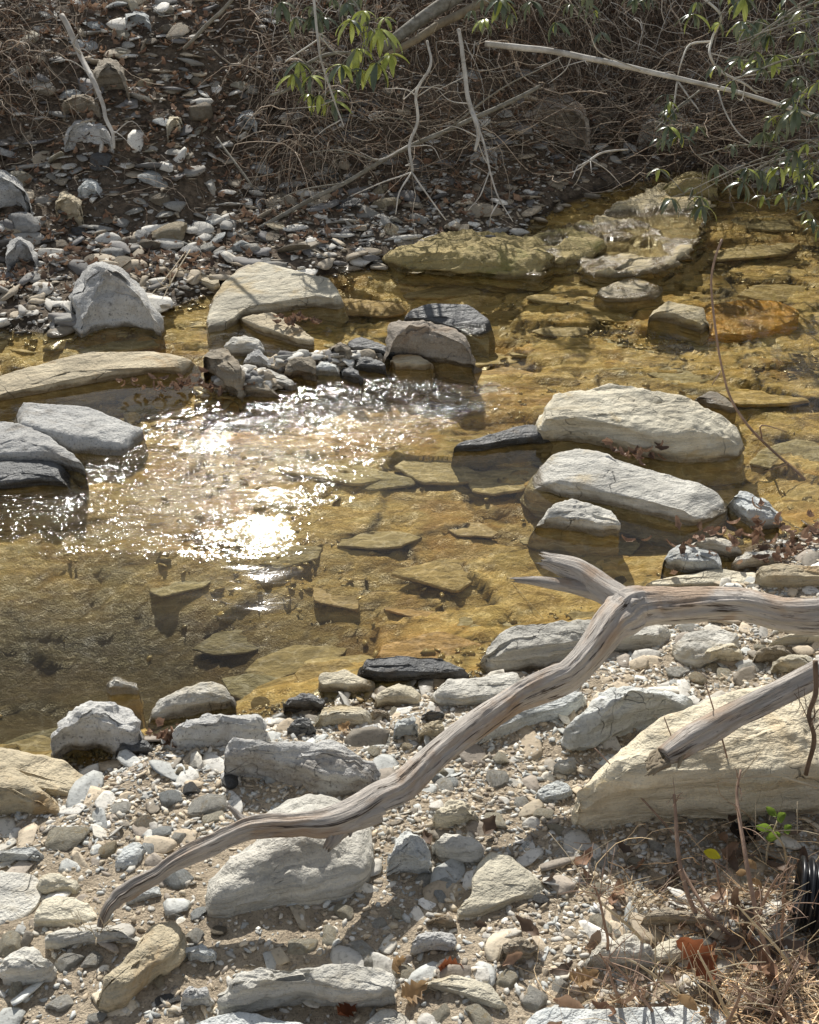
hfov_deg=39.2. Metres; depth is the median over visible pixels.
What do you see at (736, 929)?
stone
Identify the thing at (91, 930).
dry weed
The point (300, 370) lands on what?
stone
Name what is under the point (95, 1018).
stone
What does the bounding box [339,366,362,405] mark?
stone
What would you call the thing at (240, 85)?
stone
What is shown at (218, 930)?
stone
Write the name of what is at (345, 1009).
fallen leaf
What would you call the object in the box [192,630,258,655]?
sunken slab
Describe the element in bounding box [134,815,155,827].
stone
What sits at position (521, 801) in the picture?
stone
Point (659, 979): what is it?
dry weed
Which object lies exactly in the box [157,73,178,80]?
slab
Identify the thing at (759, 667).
stone
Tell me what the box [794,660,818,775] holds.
dry weed
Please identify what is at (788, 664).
stone
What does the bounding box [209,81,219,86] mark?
stone
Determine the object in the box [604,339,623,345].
sunken slab
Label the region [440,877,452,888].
stone
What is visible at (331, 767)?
slab
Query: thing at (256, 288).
slab
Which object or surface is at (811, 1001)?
dry grass
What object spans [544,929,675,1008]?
dry weed
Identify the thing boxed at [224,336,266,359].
stone
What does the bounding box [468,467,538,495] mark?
sunken slab
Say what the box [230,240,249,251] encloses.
stone
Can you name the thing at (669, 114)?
evergreen shrub
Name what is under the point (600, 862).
stone
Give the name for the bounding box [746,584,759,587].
stone
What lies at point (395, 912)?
stone
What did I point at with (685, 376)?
sunken slab
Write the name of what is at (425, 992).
stone
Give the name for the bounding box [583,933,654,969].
stone
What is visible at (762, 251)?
sunken slab
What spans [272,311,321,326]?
leaf pile
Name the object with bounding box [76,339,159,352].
sunken slab
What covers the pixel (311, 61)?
hanging branch
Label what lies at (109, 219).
stone
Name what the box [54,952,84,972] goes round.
stone
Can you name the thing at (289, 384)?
stone
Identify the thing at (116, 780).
gravel
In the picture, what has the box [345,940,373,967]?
stone
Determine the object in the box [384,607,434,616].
sunken slab
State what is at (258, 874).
boulder
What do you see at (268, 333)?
slab
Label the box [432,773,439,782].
stone
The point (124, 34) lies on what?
stone
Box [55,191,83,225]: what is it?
stone
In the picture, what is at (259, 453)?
water
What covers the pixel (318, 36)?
hanging branch
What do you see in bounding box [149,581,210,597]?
sunken slab
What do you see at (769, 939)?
dry weed
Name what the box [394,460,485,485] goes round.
sunken slab
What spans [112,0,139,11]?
stone
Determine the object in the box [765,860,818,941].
dry weed
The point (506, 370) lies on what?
sunken slab
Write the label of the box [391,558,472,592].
sunken slab
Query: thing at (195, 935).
stone
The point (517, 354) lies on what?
sunken slab
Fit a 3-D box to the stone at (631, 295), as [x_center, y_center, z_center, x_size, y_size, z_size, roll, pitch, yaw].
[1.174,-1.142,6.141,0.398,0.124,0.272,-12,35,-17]
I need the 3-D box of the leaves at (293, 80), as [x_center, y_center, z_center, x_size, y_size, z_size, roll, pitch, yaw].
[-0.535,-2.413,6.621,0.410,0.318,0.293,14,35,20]
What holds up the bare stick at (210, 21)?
on the ground at (102, 610)
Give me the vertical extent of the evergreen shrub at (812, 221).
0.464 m
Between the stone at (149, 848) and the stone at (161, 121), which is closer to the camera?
the stone at (149, 848)
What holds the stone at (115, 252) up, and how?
on the ground at (102, 610)
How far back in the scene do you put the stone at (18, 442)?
4.57 m
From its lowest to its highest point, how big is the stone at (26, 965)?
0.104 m
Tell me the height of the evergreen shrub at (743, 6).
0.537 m
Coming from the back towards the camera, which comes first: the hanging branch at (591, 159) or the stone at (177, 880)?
the hanging branch at (591, 159)
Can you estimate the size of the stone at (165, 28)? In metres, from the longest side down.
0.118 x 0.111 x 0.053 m
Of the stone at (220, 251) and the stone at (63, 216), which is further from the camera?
the stone at (63, 216)
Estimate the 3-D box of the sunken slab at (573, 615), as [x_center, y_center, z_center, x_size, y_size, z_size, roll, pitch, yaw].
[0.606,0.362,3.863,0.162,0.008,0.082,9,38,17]
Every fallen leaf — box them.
[336,1002,356,1016]
[338,721,349,730]
[392,955,405,973]
[401,979,427,1003]
[438,956,462,971]
[569,967,598,989]
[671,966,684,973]
[676,937,717,981]
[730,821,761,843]
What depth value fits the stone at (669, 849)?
2.73 m
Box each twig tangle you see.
[0,9,317,241]
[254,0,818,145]
[287,0,765,231]
[574,0,818,214]
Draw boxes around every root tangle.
[0,0,116,171]
[147,0,818,142]
[202,0,462,224]
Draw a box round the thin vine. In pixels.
[710,239,805,480]
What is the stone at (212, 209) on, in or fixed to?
on the ground at (102, 610)
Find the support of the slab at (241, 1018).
on the ground at (102, 610)
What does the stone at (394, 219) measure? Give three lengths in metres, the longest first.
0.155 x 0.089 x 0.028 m
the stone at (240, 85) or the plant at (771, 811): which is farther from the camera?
the stone at (240, 85)
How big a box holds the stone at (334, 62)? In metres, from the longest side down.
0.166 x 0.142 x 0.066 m
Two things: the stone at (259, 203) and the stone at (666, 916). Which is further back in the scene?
the stone at (259, 203)
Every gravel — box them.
[0,0,818,352]
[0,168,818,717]
[0,520,818,1023]
[180,349,489,417]
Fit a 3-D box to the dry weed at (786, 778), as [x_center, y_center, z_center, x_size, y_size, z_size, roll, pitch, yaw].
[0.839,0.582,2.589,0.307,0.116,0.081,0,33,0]
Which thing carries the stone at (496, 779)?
on the gravel at (116, 780)
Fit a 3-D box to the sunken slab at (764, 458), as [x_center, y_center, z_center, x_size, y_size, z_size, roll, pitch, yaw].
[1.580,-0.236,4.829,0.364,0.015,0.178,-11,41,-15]
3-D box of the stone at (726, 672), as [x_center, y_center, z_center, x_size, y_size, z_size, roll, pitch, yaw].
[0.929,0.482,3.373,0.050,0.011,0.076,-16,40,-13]
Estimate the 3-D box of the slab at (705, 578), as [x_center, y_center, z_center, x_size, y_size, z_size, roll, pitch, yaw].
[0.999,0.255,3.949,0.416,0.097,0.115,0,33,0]
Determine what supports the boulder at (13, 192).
on the ground at (102, 610)
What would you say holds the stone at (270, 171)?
on the ground at (102, 610)
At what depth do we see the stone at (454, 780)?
3.01 m
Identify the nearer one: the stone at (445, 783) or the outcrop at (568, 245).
the stone at (445, 783)
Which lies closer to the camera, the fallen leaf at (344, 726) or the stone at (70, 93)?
the fallen leaf at (344, 726)
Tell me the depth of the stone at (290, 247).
6.41 m
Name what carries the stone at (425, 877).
on the ground at (102, 610)
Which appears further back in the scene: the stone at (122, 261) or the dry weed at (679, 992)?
the stone at (122, 261)
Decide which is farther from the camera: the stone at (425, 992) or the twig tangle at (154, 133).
the twig tangle at (154, 133)
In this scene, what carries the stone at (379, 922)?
on the ground at (102, 610)
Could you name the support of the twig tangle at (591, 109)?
on the ground at (102, 610)
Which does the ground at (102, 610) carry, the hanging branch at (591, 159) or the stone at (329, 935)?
the stone at (329, 935)
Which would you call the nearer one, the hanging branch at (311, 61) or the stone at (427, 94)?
the hanging branch at (311, 61)
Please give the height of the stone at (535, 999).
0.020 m
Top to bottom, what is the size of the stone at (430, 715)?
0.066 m
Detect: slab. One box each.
[0,351,201,420]
[0,747,82,796]
[0,847,43,861]
[0,871,41,924]
[2,727,57,743]
[9,735,50,751]
[10,349,36,353]
[14,402,148,470]
[33,895,96,926]
[36,873,80,894]
[38,8,57,19]
[45,925,140,949]
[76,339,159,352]
[115,739,152,757]
[115,842,144,868]
[116,403,159,416]
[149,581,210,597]
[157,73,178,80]
[178,325,205,327]
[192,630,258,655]
[196,1012,301,1023]
[204,179,216,195]
[206,262,348,343]
[217,963,396,1014]
[220,737,380,795]
[221,674,277,699]
[228,416,273,429]
[239,312,313,353]
[245,644,346,677]
[252,544,322,569]
[273,455,381,486]
[294,659,355,681]
[300,155,339,173]
[304,655,374,664]
[312,588,358,610]
[323,343,345,346]
[337,531,421,549]
[342,298,406,318]
[358,471,414,490]
[377,631,480,657]
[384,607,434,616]
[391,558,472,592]
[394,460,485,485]
[403,285,481,299]
[403,303,495,354]
[424,975,507,1011]
[430,672,520,706]
[435,386,497,406]
[448,522,498,537]
[451,424,552,470]
[457,616,520,626]
[457,852,543,919]
[460,328,488,358]
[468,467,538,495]
[473,353,519,367]
[475,691,586,744]
[479,619,670,672]
[481,367,533,386]
[510,347,527,357]
[519,537,528,545]
[520,449,727,548]
[525,1005,726,1023]
[526,294,581,304]
[531,326,589,336]
[533,462,544,466]
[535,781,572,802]
[557,304,631,322]
[567,610,595,619]
[582,554,611,570]
[601,367,641,369]
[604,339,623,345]
[618,541,639,554]
[646,569,755,586]
[647,367,709,384]
[688,342,741,352]
[705,299,798,342]
[706,242,799,261]
[719,390,809,406]
[731,215,810,231]
[737,284,810,301]
[749,439,818,469]
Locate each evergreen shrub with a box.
[272,0,365,37]
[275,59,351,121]
[325,0,409,92]
[464,0,516,35]
[519,0,657,45]
[646,0,818,224]
[649,90,705,152]
[674,0,818,79]
[730,152,818,241]
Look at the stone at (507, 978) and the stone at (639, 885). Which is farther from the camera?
the stone at (639, 885)
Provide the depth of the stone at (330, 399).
5.26 m
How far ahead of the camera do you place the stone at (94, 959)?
2.50 m
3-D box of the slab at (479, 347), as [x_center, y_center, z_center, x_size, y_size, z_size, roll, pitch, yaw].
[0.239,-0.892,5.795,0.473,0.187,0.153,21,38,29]
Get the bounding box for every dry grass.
[523,718,818,1023]
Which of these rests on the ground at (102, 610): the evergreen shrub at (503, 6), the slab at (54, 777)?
the slab at (54, 777)
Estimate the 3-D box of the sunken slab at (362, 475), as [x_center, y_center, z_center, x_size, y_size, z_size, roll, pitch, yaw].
[-0.331,-0.176,4.694,0.473,0.021,0.237,13,31,14]
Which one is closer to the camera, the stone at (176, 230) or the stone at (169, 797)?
the stone at (169, 797)
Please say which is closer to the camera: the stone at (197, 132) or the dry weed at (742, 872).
the dry weed at (742, 872)
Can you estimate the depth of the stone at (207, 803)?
2.95 m
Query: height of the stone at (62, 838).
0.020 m
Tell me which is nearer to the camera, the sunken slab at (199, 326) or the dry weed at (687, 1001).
the dry weed at (687, 1001)
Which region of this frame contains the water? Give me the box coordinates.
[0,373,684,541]
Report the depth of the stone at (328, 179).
7.16 m
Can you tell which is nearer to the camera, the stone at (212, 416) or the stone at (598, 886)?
the stone at (598, 886)
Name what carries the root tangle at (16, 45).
on the ground at (102, 610)
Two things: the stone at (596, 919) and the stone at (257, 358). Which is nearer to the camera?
the stone at (596, 919)
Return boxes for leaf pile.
[116,366,254,396]
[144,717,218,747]
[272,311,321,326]
[602,437,668,465]
[621,497,818,574]
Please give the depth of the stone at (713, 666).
3.42 m
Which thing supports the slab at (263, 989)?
on the ground at (102, 610)
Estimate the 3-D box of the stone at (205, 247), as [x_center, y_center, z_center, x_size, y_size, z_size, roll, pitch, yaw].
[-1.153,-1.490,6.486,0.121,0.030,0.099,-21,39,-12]
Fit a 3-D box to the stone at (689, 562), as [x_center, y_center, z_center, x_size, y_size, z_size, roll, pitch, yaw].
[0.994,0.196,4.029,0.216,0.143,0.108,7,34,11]
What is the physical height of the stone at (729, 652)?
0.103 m
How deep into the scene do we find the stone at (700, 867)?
2.68 m
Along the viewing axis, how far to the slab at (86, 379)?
5.23 m
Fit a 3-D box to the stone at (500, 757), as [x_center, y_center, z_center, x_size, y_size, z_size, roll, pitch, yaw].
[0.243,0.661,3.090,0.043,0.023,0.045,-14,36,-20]
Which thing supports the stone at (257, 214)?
on the ground at (102, 610)
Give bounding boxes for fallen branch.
[164,59,559,255]
[484,30,818,146]
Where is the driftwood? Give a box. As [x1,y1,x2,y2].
[97,551,818,927]
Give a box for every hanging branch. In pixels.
[269,30,350,96]
[284,0,346,136]
[351,40,445,219]
[437,28,512,226]
[560,149,628,187]
[677,0,786,100]
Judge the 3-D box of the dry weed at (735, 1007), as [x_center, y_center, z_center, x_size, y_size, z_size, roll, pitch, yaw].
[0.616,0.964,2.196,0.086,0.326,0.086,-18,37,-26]
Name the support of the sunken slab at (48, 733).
on the ground at (102, 610)
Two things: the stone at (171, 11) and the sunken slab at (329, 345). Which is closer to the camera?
the sunken slab at (329, 345)
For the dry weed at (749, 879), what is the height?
0.344 m
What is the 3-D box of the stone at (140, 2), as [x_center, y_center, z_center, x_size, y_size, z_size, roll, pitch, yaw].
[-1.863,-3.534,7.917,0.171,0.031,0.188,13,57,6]
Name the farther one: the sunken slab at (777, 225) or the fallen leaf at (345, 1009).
the sunken slab at (777, 225)
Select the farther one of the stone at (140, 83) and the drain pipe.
the stone at (140, 83)
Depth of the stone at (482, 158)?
7.29 m
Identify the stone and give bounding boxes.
[0,147,15,157]
[0,421,88,489]
[0,460,86,503]
[0,930,21,956]
[0,947,56,985]
[7,212,40,232]
[7,981,21,997]
[9,171,32,186]
[18,66,33,74]
[18,130,32,147]
[20,31,42,47]
[40,237,55,242]
[45,826,89,850]
[45,994,73,1011]
[47,151,64,162]
[51,240,67,247]
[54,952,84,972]
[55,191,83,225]
[56,213,69,218]
[59,89,80,97]
[68,39,97,50]
[71,227,95,235]
[77,179,101,198]
[81,951,102,967]
[82,254,94,263]
[83,21,104,29]
[86,1012,106,1023]
[89,152,111,170]
[96,921,186,1012]
[98,841,116,857]
[101,215,117,222]
[101,247,126,256]
[105,1,127,8]
[106,676,145,729]
[108,801,130,813]
[111,30,130,38]
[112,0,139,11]
[114,256,130,267]
[116,50,128,53]
[116,229,128,234]
[121,41,134,47]
[123,179,136,183]
[124,10,151,32]
[124,411,141,424]
[125,207,143,214]
[126,886,161,904]
[133,198,145,203]
[134,230,149,240]
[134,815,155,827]
[136,0,149,4]
[136,78,153,86]
[137,170,167,187]
[139,239,160,249]
[141,38,158,43]
[142,149,156,151]
[143,843,153,853]
[144,158,155,162]
[146,681,236,730]
[149,192,169,205]
[151,221,187,240]
[152,118,167,125]
[152,826,172,835]
[153,975,164,987]
[155,211,173,217]
[155,993,180,1007]
[156,23,171,33]
[159,790,183,805]
[164,5,173,13]
[164,868,193,889]
[165,149,188,155]
[166,21,190,39]
[166,115,182,142]
[169,713,269,750]
[169,912,181,918]
[170,409,190,421]
[171,832,186,843]
[176,765,188,773]
[180,245,200,256]
[180,986,214,1006]
[183,781,200,795]
[183,943,216,964]
[185,927,204,945]
[186,102,212,120]
[188,793,227,814]
[190,77,206,84]
[190,760,203,768]
[190,906,206,919]
[193,126,206,134]
[199,243,215,251]
[200,274,219,294]
[202,412,217,420]
[202,810,224,824]
[203,348,246,412]
[205,219,215,225]
[206,207,216,212]
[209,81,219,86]
[210,232,225,243]
[210,926,226,935]
[213,249,233,255]
[221,774,238,788]
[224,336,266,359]
[230,81,250,90]
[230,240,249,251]
[236,109,256,136]
[241,243,259,254]
[242,51,256,64]
[243,213,266,222]
[244,349,270,369]
[244,383,283,411]
[245,85,258,94]
[246,162,272,174]
[251,696,269,708]
[255,197,266,209]
[257,97,278,107]
[257,232,279,241]
[260,258,270,262]
[261,18,278,23]
[266,222,284,230]
[268,369,298,398]
[276,181,306,188]
[277,244,309,252]
[283,693,324,712]
[284,356,317,390]
[287,718,316,735]
[287,938,317,954]
[306,393,317,401]
[312,126,326,133]
[314,704,371,726]
[315,173,339,184]
[316,361,340,385]
[318,669,375,694]
[322,924,336,945]
[323,142,336,148]
[323,395,338,402]
[329,342,352,359]
[332,59,349,68]
[334,903,353,919]
[336,198,360,208]
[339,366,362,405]
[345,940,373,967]
[347,337,394,359]
[354,356,387,397]
[357,656,468,683]
[365,387,373,393]
[365,1008,409,1023]
[366,746,380,756]
[370,709,389,720]
[371,197,400,208]
[372,184,388,194]
[372,917,386,928]
[374,684,420,708]
[375,398,386,402]
[379,88,394,96]
[384,223,398,234]
[386,831,432,875]
[389,354,433,393]
[389,707,396,714]
[389,906,402,919]
[390,216,402,223]
[392,716,418,741]
[392,964,414,978]
[400,742,412,751]
[410,931,456,954]
[415,872,430,886]
[416,980,428,995]
[418,90,430,101]
[418,720,444,743]
[421,710,444,720]
[426,915,456,927]
[431,833,484,864]
[431,1003,449,1022]
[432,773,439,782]
[432,800,479,828]
[434,777,453,791]
[434,890,445,902]
[438,768,448,776]
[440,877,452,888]
[448,777,457,786]
[464,1004,492,1023]
[470,146,496,170]
[484,812,506,827]
[486,769,508,789]
[492,751,508,763]
[495,969,517,988]
[499,937,537,962]
[513,795,527,807]
[522,985,547,1010]
[527,499,620,556]
[533,808,553,819]
[533,893,548,902]
[547,823,565,835]
[552,757,576,775]
[552,978,568,992]
[556,158,566,163]
[577,850,594,862]
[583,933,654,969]
[589,882,606,895]
[589,913,611,932]
[591,856,609,867]
[594,277,662,312]
[601,146,617,154]
[612,926,631,937]
[614,576,626,583]
[620,83,637,95]
[627,856,650,871]
[634,880,644,888]
[641,907,715,926]
[647,301,709,345]
[648,841,662,851]
[653,937,726,964]
[660,544,721,578]
[660,842,682,858]
[665,666,690,676]
[672,629,739,668]
[678,623,699,631]
[688,671,706,684]
[689,833,711,848]
[691,536,741,561]
[694,391,736,424]
[696,863,712,871]
[704,663,720,672]
[705,643,743,664]
[717,667,731,681]
[725,491,781,538]
[730,550,785,571]
[732,928,758,938]
[737,662,763,672]
[738,876,746,884]
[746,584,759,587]
[752,645,792,662]
[753,644,765,650]
[754,563,818,588]
[768,634,818,646]
[770,654,811,673]
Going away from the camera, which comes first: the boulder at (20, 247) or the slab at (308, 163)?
the boulder at (20, 247)
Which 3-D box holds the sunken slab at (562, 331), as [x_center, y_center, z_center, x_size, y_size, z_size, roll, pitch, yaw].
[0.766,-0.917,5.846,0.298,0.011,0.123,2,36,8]
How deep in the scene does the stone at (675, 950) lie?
2.43 m
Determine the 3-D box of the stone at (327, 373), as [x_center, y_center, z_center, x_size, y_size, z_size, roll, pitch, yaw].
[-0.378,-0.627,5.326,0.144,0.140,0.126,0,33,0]
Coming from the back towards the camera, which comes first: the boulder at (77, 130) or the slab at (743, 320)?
the boulder at (77, 130)
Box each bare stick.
[152,250,193,296]
[183,0,233,49]
[216,136,252,186]
[506,574,543,618]
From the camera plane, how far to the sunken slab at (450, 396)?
5.34 m
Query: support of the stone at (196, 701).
on the ground at (102, 610)
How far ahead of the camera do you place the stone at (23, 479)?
4.48 m
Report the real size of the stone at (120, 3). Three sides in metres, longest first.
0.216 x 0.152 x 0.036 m
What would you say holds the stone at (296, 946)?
on the ground at (102, 610)
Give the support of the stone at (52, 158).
on the ground at (102, 610)
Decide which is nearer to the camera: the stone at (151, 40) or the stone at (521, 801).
the stone at (521, 801)
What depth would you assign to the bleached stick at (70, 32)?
6.88 m
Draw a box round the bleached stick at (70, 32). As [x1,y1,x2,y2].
[55,13,148,148]
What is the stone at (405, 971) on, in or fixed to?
on the ground at (102, 610)
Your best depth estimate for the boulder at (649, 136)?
8.12 m
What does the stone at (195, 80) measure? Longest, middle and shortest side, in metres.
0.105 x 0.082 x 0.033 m
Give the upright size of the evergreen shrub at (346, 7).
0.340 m
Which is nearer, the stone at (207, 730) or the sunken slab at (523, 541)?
the stone at (207, 730)
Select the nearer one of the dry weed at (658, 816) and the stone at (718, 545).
the dry weed at (658, 816)
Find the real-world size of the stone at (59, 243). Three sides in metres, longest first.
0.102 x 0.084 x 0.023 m
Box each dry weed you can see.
[61,906,130,946]
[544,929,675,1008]
[550,834,683,943]
[557,845,626,949]
[582,856,650,895]
[586,928,676,1011]
[594,748,674,834]
[626,924,725,1016]
[655,780,697,913]
[673,863,818,988]
[674,975,717,1019]
[677,942,726,1023]
[688,856,798,943]
[691,849,739,893]
[697,951,780,1020]
[705,683,727,757]
[711,972,760,1023]
[713,739,818,796]
[725,958,817,1023]
[731,767,804,962]
[735,882,818,972]
[736,798,818,887]
[741,894,818,1023]
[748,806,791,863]
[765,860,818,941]
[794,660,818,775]
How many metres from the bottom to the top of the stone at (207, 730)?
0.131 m
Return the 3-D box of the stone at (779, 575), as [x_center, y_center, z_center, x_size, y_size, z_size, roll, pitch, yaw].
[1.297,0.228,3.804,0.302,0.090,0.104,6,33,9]
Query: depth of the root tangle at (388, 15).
7.67 m
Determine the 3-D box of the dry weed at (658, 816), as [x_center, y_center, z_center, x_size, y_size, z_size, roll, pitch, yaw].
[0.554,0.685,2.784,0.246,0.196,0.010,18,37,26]
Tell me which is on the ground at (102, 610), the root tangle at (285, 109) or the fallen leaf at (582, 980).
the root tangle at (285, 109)
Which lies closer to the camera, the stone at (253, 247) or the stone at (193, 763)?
the stone at (193, 763)
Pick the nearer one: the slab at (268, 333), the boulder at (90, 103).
the slab at (268, 333)
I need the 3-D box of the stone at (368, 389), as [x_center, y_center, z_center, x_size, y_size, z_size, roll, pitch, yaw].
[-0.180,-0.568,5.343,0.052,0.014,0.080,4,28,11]
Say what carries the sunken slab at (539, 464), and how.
on the ground at (102, 610)
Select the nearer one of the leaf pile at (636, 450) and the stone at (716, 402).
the leaf pile at (636, 450)
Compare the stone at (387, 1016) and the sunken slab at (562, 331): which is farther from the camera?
the sunken slab at (562, 331)
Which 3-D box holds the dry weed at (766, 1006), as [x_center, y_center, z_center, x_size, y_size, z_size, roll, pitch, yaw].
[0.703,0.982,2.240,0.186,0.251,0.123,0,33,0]
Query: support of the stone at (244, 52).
on the ground at (102, 610)
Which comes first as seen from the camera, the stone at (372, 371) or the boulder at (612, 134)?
the stone at (372, 371)
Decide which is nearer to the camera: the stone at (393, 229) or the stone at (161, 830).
the stone at (161, 830)
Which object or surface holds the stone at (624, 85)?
on the ground at (102, 610)
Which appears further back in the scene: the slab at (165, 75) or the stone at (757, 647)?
the slab at (165, 75)
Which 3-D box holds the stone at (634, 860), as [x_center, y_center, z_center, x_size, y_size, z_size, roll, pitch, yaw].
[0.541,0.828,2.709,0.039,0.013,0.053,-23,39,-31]
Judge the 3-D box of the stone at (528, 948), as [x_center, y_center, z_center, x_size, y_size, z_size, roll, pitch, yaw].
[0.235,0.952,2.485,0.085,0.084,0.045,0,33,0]
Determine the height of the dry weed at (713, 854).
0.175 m
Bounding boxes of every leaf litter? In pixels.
[0,0,818,291]
[422,810,818,1023]
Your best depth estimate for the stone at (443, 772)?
3.05 m
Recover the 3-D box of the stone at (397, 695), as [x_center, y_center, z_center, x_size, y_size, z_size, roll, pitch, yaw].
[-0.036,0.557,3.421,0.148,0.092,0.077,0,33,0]
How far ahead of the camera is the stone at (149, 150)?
6.92 m
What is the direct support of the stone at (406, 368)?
on the ground at (102, 610)
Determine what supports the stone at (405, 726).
on the ground at (102, 610)
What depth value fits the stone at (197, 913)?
2.61 m
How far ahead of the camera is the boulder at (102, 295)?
5.69 m
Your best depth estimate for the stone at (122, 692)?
3.48 m
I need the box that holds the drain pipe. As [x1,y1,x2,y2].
[792,855,818,933]
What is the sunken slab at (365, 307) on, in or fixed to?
on the ground at (102, 610)
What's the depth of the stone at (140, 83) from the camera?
7.27 m
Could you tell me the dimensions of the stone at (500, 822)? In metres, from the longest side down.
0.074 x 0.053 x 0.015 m
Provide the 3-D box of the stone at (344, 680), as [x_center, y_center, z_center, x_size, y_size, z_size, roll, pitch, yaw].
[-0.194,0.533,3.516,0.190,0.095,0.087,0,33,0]
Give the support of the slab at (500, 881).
on the ground at (102, 610)
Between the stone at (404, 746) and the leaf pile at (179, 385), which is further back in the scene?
the leaf pile at (179, 385)
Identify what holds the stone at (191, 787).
on the ground at (102, 610)
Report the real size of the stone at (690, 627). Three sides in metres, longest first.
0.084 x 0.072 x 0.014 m
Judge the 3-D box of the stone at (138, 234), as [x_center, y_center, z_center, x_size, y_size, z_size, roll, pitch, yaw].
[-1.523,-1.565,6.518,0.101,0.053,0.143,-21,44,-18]
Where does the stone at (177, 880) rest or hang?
on the ground at (102, 610)
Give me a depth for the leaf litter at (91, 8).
7.23 m
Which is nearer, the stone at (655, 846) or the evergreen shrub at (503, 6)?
the stone at (655, 846)
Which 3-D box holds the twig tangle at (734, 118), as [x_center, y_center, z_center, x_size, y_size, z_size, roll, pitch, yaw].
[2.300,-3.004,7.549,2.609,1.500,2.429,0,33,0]
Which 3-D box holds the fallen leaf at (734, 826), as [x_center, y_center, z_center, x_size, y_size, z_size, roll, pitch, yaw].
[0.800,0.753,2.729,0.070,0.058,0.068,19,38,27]
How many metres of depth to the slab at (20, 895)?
2.68 m
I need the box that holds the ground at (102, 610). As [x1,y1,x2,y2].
[0,0,818,1023]
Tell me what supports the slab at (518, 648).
on the ground at (102, 610)
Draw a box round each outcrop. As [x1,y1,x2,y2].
[382,229,555,296]
[520,220,606,276]
[575,183,716,290]
[663,171,719,212]
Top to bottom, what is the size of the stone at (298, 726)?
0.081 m
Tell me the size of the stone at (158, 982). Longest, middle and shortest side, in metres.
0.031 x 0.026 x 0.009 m
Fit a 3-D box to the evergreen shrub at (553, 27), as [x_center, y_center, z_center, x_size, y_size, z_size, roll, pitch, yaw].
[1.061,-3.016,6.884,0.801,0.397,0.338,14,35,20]
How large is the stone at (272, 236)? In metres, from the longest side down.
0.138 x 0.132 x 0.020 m
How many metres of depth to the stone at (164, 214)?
6.65 m
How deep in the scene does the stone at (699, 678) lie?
3.36 m
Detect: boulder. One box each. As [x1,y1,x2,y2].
[0,170,32,215]
[0,768,59,815]
[5,236,37,270]
[50,701,144,758]
[61,94,101,121]
[64,118,113,152]
[68,261,164,339]
[92,58,129,101]
[205,794,373,917]
[383,320,481,392]
[522,94,590,150]
[535,383,744,486]
[559,686,692,751]
[571,684,818,829]
[590,108,623,156]
[637,109,698,152]
[689,93,722,118]
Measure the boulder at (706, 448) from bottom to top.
0.317 m
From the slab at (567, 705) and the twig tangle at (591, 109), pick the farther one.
the twig tangle at (591, 109)
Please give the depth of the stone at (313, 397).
5.22 m
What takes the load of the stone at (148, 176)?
on the ground at (102, 610)
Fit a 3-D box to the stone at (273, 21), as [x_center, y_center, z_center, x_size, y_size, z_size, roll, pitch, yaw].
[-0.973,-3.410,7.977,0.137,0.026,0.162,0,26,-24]
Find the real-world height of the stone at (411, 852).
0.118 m
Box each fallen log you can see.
[383,0,463,52]
[387,0,490,53]
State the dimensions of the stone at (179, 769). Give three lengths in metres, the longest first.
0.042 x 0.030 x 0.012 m
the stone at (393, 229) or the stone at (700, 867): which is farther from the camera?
the stone at (393, 229)
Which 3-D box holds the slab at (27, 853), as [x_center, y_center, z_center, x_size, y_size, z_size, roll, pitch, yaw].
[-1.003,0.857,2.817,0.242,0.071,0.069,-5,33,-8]
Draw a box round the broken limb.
[644,657,818,775]
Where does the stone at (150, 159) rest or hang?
on the ground at (102, 610)
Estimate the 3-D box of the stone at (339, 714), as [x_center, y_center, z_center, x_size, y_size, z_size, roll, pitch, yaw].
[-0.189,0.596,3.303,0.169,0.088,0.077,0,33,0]
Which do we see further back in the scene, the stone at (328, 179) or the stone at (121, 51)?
the stone at (121, 51)
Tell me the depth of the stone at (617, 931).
2.52 m
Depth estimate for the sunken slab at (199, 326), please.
5.83 m
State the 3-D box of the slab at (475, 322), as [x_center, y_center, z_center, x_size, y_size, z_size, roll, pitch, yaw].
[0.205,-0.916,5.801,0.505,0.225,0.222,10,34,15]
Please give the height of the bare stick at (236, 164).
0.190 m
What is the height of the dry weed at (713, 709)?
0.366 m
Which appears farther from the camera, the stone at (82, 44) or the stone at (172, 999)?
the stone at (82, 44)
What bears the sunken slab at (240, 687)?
on the ground at (102, 610)
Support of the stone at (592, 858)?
on the ground at (102, 610)
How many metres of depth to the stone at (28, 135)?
6.97 m
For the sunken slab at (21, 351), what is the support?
on the ground at (102, 610)
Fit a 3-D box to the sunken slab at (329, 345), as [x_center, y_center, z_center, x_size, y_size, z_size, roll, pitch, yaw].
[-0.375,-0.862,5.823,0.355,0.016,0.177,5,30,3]
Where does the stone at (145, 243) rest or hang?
on the ground at (102, 610)
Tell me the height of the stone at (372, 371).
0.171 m
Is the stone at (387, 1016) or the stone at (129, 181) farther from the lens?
the stone at (129, 181)
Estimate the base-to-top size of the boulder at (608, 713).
0.175 m
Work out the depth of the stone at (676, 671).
3.41 m

